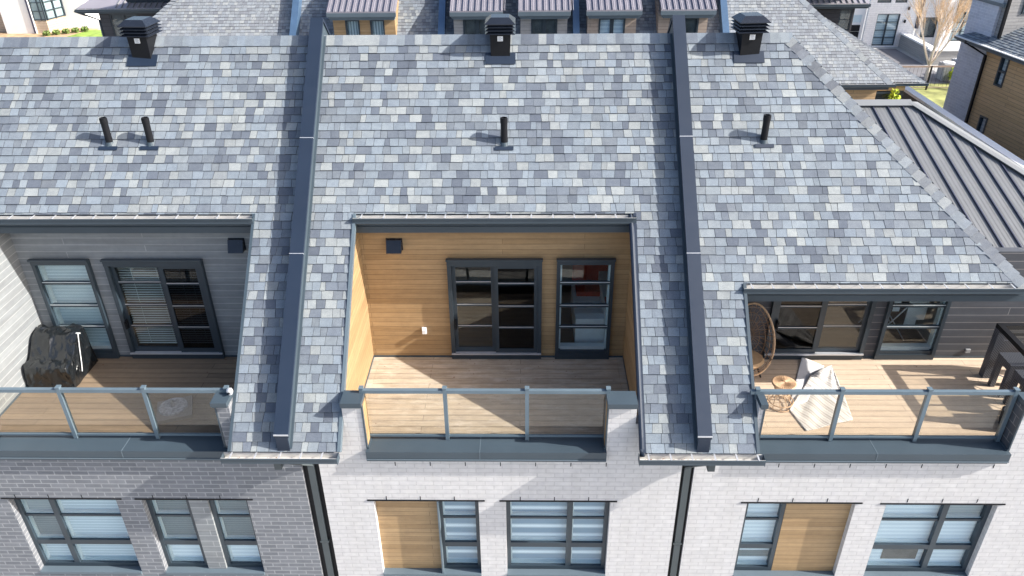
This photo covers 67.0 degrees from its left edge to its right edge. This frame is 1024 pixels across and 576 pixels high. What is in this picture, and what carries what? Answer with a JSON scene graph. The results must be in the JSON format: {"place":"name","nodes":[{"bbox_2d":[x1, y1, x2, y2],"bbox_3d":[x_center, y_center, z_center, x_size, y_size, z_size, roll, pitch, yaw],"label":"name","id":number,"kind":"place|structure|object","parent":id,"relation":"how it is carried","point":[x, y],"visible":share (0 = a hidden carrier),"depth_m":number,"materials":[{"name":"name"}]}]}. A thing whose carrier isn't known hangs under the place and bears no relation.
{"place":"outdoors","nodes":[
{"label":"outdoors","id":0,"kind":"place"},
{"bbox_2d":[0,28,99,36],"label":"planting bed","id":1,"kind":"object","parent":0,"point":[3,34],"visible":0.25,"depth_m":67.03,"materials":[{"name":"soil"}]},
{"bbox_2d":[42,30,50,35],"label":"shrub","id":2,"kind":"object","parent":1,"relation":"on","point":[47,33],"visible":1,"depth_m":66.48,"materials":[{"name":"green plant"}]},
{"bbox_2d":[52,29,59,34],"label":"shrub","id":3,"kind":"object","parent":1,"relation":"on","point":[56,32],"visible":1,"depth_m":66.85,"materials":[{"name":"green plant"}]},
{"bbox_2d":[61,28,69,33],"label":"shrub","id":4,"kind":"object","parent":1,"relation":"on","point":[66,31],"visible":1,"depth_m":67.18,"materials":[{"name":"green plant"}]},
{"bbox_2d":[71,27,79,32],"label":"shrub","id":5,"kind":"object","parent":1,"relation":"on","point":[75,29],"visible":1,"depth_m":67.54,"materials":[{"name":"green plant"}]},
{"bbox_2d":[80,25,88,31],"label":"shrub","id":6,"kind":"object","parent":1,"relation":"on","point":[85,29],"visible":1,"depth_m":67.90,"materials":[{"name":"green plant"}]},
{"bbox_2d":[67,30,102,36],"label":"lawn","id":7,"kind":"structure","parent":0,"point":[93,33],"depth_m":66.94,"materials":[{"name":"green plant"}]},
{"bbox_2d":[74,0,168,36],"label":"sided house","id":8,"kind":"structure","parent":0,"point":[113,14],"depth_m":34.26,"materials":[{"name":"grey"}]},
{"bbox_2d":[109,14,136,36],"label":"window","id":9,"kind":"structure","parent":8,"relation":"in","point":[116,19],"depth_m":34.85,"materials":[{"name":"glass"}]},
{"bbox_2d":[156,395,192,424],"bbox_3d":[-5.519,1.923,12.615,0.540,0.216,0.540,-10,32,-16],"label":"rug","id":10,"kind":"object","parent":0,"point":[174,409],"visible":0.97,"depth_m":12.57,"materials":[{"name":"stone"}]},
{"bbox_2d":[226,387,232,394],"bbox_3d":[-4.133,1.514,11.307,0.096,0.105,0.122,0,30,1],"label":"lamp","id":11,"kind":"object","parent":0,"point":[229,390],"visible":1,"depth_m":11.28,"materials":[{"name":"metal"}]},
{"bbox_2d":[89,8,959,71],"bbox_3d":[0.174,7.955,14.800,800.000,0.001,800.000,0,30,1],"label":"ground","id":12,"kind":"structure","parent":0,"point":[897,48],"depth_m":59.82,"materials":[{"name":"concrete"}]},
{"bbox_2d":[0,0,99,33],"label":"white bay house","id":13,"kind":"structure","parent":12,"relation":"on","point":[27,16],"depth_m":67.35,"materials":[{"name":"paint"}]},
{"bbox_2d":[0,16,323,575],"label":"townhouse","id":14,"kind":"structure","parent":12,"relation":"on","point":[147,183],"depth_m":12.72,"materials":[{"name":"concrete"}]},
{"bbox_2d":[23,323,97,386],"bbox_3d":[-7.864,1.164,13.359,0.858,0.831,0.841,0,30,1],"label":"covered barbecue","id":15,"kind":"object","parent":14,"relation":"on","point":[57,351],"visible":0.95,"depth_m":13.24,"materials":[{"name":"black fabric"}]},
{"bbox_2d":[27,259,119,357],"bbox_3d":[-7.604,0.362,13.534,0.995,2.033,0.240,0,30,1],"label":"window","id":16,"kind":"structure","parent":14,"relation":"in","point":[69,289],"depth_m":13.48,"materials":[{"name":"glass"}]},
{"bbox_2d":[14,499,139,565],"bbox_3d":[-7.130,3.982,12.821,1.730,1.666,0.135,0,30,1],"label":"window","id":17,"kind":"structure","parent":14,"relation":"in","point":[62,532],"depth_m":12.89,"materials":[{"name":"glass"}]},
{"bbox_2d":[100,258,224,358],"bbox_3d":[-6.028,0.374,13.483,1.688,2.033,0.250,0,30,1],"label":"sliding door","id":18,"kind":"structure","parent":14,"relation":"in","point":[183,281],"depth_m":13.46,"materials":[{"name":"glass"}]},
{"bbox_2d":[146,500,207,566],"bbox_3d":[-5.500,3.982,12.791,0.710,1.666,0.135,0,30,1],"label":"window","id":19,"kind":"structure","parent":14,"relation":"in","point":[173,520],"depth_m":12.85,"materials":[{"name":"glass"}]},
{"bbox_2d":[209,500,262,566],"bbox_3d":[-4.508,3.982,12.772,0.665,1.666,0.135,0,30,1],"label":"window","id":20,"kind":"structure","parent":14,"relation":"in","point":[232,518],"depth_m":12.84,"materials":[{"name":"glass"}]},
{"bbox_2d":[126,0,301,35],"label":"townhouse","id":21,"kind":"structure","parent":12,"relation":"on","point":[228,17],"depth_m":31.18,"materials":[{"name":"concrete"}]},
{"bbox_2d":[299,0,446,34],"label":"townhouse","id":22,"kind":"structure","parent":12,"relation":"on","point":[384,17],"depth_m":30.63,"materials":[{"name":"concrete"}]},
{"bbox_2d":[220,14,696,575],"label":"townhouse","id":23,"kind":"structure","parent":12,"relation":"on","point":[452,398],"depth_m":12.51,"materials":[{"name":"concrete"}]},
{"bbox_2d":[439,502,480,567],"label":"window","id":24,"kind":"structure","parent":23,"relation":"in","point":[460,528],"depth_m":12.77,"materials":[{"name":"glass"}]},
{"bbox_2d":[445,258,542,358],"bbox_3d":[-0.285,0.385,13.355,1.613,2.033,0.205,0,30,1],"label":"sliding door","id":25,"kind":"structure","parent":23,"relation":"in","point":[516,283],"depth_m":13.34,"materials":[{"name":"glass"}]},
{"bbox_2d":[506,502,609,568],"bbox_3d":[0.734,3.981,12.674,1.640,1.666,0.135,0,30,1],"label":"window","id":26,"kind":"structure","parent":23,"relation":"in","point":[540,535],"depth_m":12.74,"materials":[{"name":"glass"}]},
{"bbox_2d":[555,258,615,358],"bbox_3d":[1.239,0.365,13.361,0.980,2.033,0.225,0,30,1],"label":"window","id":27,"kind":"structure","parent":23,"relation":"in","point":[562,350],"depth_m":13.37,"materials":[{"name":"metal"}]},
{"bbox_2d":[571,265,607,342],"bbox_3d":[1.558,0.199,14.523,0.820,1.035,1.640,0,30,1],"label":"white sofa","id":28,"kind":"object","parent":23,"relation":"on","point":[588,294],"visible":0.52,"depth_m":14.50,"materials":[{"name":"fabric"}]},
{"bbox_2d":[446,0,579,33],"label":"townhouse","id":29,"kind":"structure","parent":12,"relation":"on","point":[530,16],"depth_m":30.19,"materials":[{"name":"concrete"}]},
{"bbox_2d":[579,0,729,33],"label":"townhouse","id":30,"kind":"structure","parent":12,"relation":"on","point":[635,16],"depth_m":30.21,"materials":[{"name":"concrete"}]},
{"bbox_2d":[727,0,928,99],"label":"townhouse","id":31,"kind":"structure","parent":12,"relation":"on","point":[854,66],"depth_m":30.59,"materials":[{"name":"concrete"}]},
{"bbox_2d":[876,91,895,97],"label":"window","id":32,"kind":"structure","parent":31,"relation":"in","point":[884,92],"depth_m":31.20,"materials":[{"name":"metal"}]},
{"bbox_2d":[638,12,1023,575],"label":"townhouse","id":33,"kind":"structure","parent":12,"relation":"on","point":[822,215],"depth_m":12.21,"materials":[{"name":"concrete"}]},
{"bbox_2d":[734,504,785,569],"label":"window","id":34,"kind":"structure","parent":33,"relation":"in","point":[762,523],"depth_m":12.68,"materials":[{"name":"glass"}]},
{"bbox_2d":[748,302,775,377],"bbox_3d":[3.973,0.898,13.059,0.827,1.373,0.730,0,30,1],"label":"egg chair","id":35,"kind":"object","parent":33,"relation":"on","point":[758,359],"visible":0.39,"depth_m":13.05,"materials":[{"name":"wicker"}]},
{"bbox_2d":[767,375,796,411],"bbox_3d":[4.382,1.708,12.548,0.420,0.460,0.420,0,30,1],"label":"rattan stool","id":36,"kind":"object","parent":33,"relation":"on","point":[782,382],"visible":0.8,"depth_m":12.47,"materials":[{"name":"beige wicker"}]},
{"bbox_2d":[762,301,876,359],"bbox_3d":[5.325,0.384,13.250,1.760,2.033,0.205,0,30,1],"label":"sliding door","id":37,"kind":"structure","parent":33,"relation":"in","point":[798,325],"depth_m":13.47,"materials":[{"name":"glass"}]},
{"bbox_2d":[789,358,852,430],"bbox_3d":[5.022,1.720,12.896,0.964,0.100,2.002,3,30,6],"label":"lounge chair","id":38,"kind":"object","parent":33,"relation":"on","point":[810,412],"visible":0.85,"depth_m":12.69,"materials":[{"name":"white fabric"}]},
{"bbox_2d":[858,301,929,340],"bbox_3d":[6.915,0.433,14.283,1.100,0.901,0.642,0,30,1],"label":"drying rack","id":39,"kind":"object","parent":33,"relation":"on","point":[913,315],"visible":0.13,"depth_m":13.92,"materials":[{"name":"metal"}]},
{"bbox_2d":[873,301,951,359],"bbox_3d":[6.933,0.364,13.255,1.055,2.033,0.225,0,30,1],"label":"window","id":40,"kind":"structure","parent":33,"relation":"in","point":[883,351],"depth_m":13.55,"materials":[{"name":"metal"}]},
{"bbox_2d":[865,505,992,571],"bbox_3d":[6.693,3.989,12.567,1.720,1.646,0.135,0,30,1],"label":"window","id":41,"kind":"structure","parent":33,"relation":"in","point":[939,538],"depth_m":12.63,"materials":[{"name":"glass"}]},
{"bbox_2d":[979,323,1023,377],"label":"bar table","id":42,"kind":"object","parent":33,"relation":"on","point":[998,343],"visible":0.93,"depth_m":12.88,"materials":[{"name":"black metal"}]},
{"bbox_2d":[998,405,1006,423],"bbox_3d":[7.784,1.993,12.095,0.260,0.366,0.260,0,30,1],"label":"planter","id":43,"kind":"object","parent":33,"relation":"on","point":[1002,411],"visible":0.18,"depth_m":12.11,"materials":[{"name":"grey plastic"}]},
{"bbox_2d":[987,352,1023,397],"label":"bar stool","id":44,"kind":"object","parent":33,"relation":"on","point":[1010,362],"visible":0.77,"depth_m":12.66,"materials":[{"name":"black wicker"}]},
{"bbox_2d":[1002,370,1023,404],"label":"bar stool","id":45,"kind":"object","parent":33,"relation":"on","point":[1017,377],"visible":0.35,"depth_m":12.36,"materials":[{"name":"metal"}]},
{"bbox_2d":[807,0,870,32],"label":"sided house","id":46,"kind":"structure","parent":12,"relation":"on","point":[840,13],"depth_m":33.63,"materials":[{"name":"grey"}]},
{"bbox_2d":[838,9,852,29],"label":"window","id":47,"kind":"structure","parent":46,"relation":"in","point":[845,16],"depth_m":34.28,"materials":[{"name":"glass"}]},
{"bbox_2d":[888,88,900,98],"bbox_3d":[15.355,-5.589,32.274,0.712,5.576,0.519,0,30,1],"label":"climbing plant","id":48,"kind":"object","parent":12,"relation":"on","point":[894,95],"visible":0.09,"depth_m":30.99,"materials":[{"name":"green plant"}]},
{"bbox_2d":[854,99,1023,340],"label":"outbuilding","id":49,"kind":"structure","parent":12,"relation":"on","point":[979,184],"depth_m":19.20,"materials":[{"name":"metal"}]},
{"bbox_2d":[943,0,1023,160],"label":"brick and board house","id":50,"kind":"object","parent":12,"relation":"on","point":[985,94],"visible":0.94,"depth_m":32.70,"materials":[{"name":"beige"}]},
{"bbox_2d":[976,115,987,133],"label":"window","id":51,"kind":"structure","parent":50,"relation":"in","point":[982,121],"depth_m":33.72,"materials":[{"name":"glass"}]},
{"bbox_2d":[993,57,1009,87],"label":"window","id":52,"kind":"structure","parent":50,"relation":"in","point":[1004,63],"depth_m":32.33,"materials":[{"name":"glass"}]},
{"bbox_2d":[850,0,920,46],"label":"white brick house","id":53,"kind":"structure","parent":0,"point":[887,22],"depth_m":59.47,"materials":[{"name":"white painted brick"},{"name":"glass"},{"name":"black metal"}]},
{"bbox_2d":[850,32,858,37],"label":"side window","id":54,"kind":"structure","parent":53,"relation":"in","point":[855,34],"depth_m":60.08,"materials":[{"name":"black glass"}]},
{"bbox_2d":[851,25,859,30],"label":"side window","id":55,"kind":"structure","parent":53,"relation":"in","point":[854,27],"depth_m":59.87,"materials":[{"name":"black glass"}]},
{"bbox_2d":[877,0,890,2],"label":"window","id":56,"kind":"structure","parent":53,"relation":"in","point":[879,1],"depth_m":58.73,"materials":[{"name":"metal"}]},
{"bbox_2d":[871,14,899,45],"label":"window","id":57,"kind":"structure","parent":53,"relation":"in","point":[886,26],"depth_m":59.78,"materials":[{"name":"glass"}]},
{"bbox_2d":[895,0,906,2],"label":"window","id":58,"kind":"structure","parent":53,"relation":"in","point":[897,1],"depth_m":58.67,"materials":[{"name":"metal"}]},
{"bbox_2d":[876,49,949,83],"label":"paving","id":59,"kind":"structure","parent":0,"point":[899,57],"depth_m":55.87,"materials":[{"name":"grey concrete"}]},
{"bbox_2d":[901,0,970,79],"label":"bare tree","id":60,"kind":"object","parent":59,"relation":"on","point":[940,23],"visible":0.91,"depth_m":50.12,"materials":[{"name":"brown plant"}]},
{"bbox_2d":[935,61,954,80],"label":"air conditioner","id":61,"kind":"object","parent":59,"relation":"on","point":[942,70],"visible":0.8,"depth_m":51.59,"materials":[{"name":"grey metal"}]},
{"bbox_2d":[948,67,953,79],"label":"green shrub","id":62,"kind":"object","parent":59,"relation":"on","point":[950,75],"visible":0.09,"depth_m":51.14,"materials":[{"name":"green plant"}]},
{"bbox_2d":[898,32,958,64],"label":"garden wall","id":63,"kind":"structure","parent":0,"point":[910,44],"depth_m":56.64,"materials":[{"name":"grey concrete"}]},
{"bbox_2d":[909,83,949,107],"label":"lawn","id":64,"kind":"structure","parent":0,"point":[937,96],"depth_m":49.51,"materials":[{"name":"green plant"}]},
{"bbox_2d":[902,66,953,89],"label":"metal fence","id":65,"kind":"object","parent":64,"relation":"on","point":[928,79],"visible":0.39,"depth_m":49.39,"materials":[{"name":"black metal"}]},
{"bbox_2d":[914,0,971,47],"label":"white brick house","id":66,"kind":"structure","parent":0,"point":[930,31],"depth_m":59.34,"materials":[{"name":"brick"}]},
{"bbox_2d":[920,17,937,36],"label":"window","id":67,"kind":"structure","parent":66,"relation":"in","point":[930,26],"depth_m":59.67,"materials":[{"name":"metal"}]},
{"bbox_2d":[949,12,968,40],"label":"window","id":68,"kind":"structure","parent":66,"relation":"in","point":[961,31],"depth_m":59.61,"materials":[{"name":"metal"}]},
{"bbox_2d":[902,86,1023,167],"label":"boundary wall","id":69,"kind":"structure","parent":0,"point":[913,95],"depth_m":30.51,"materials":[{"name":"grey"}]}
]}

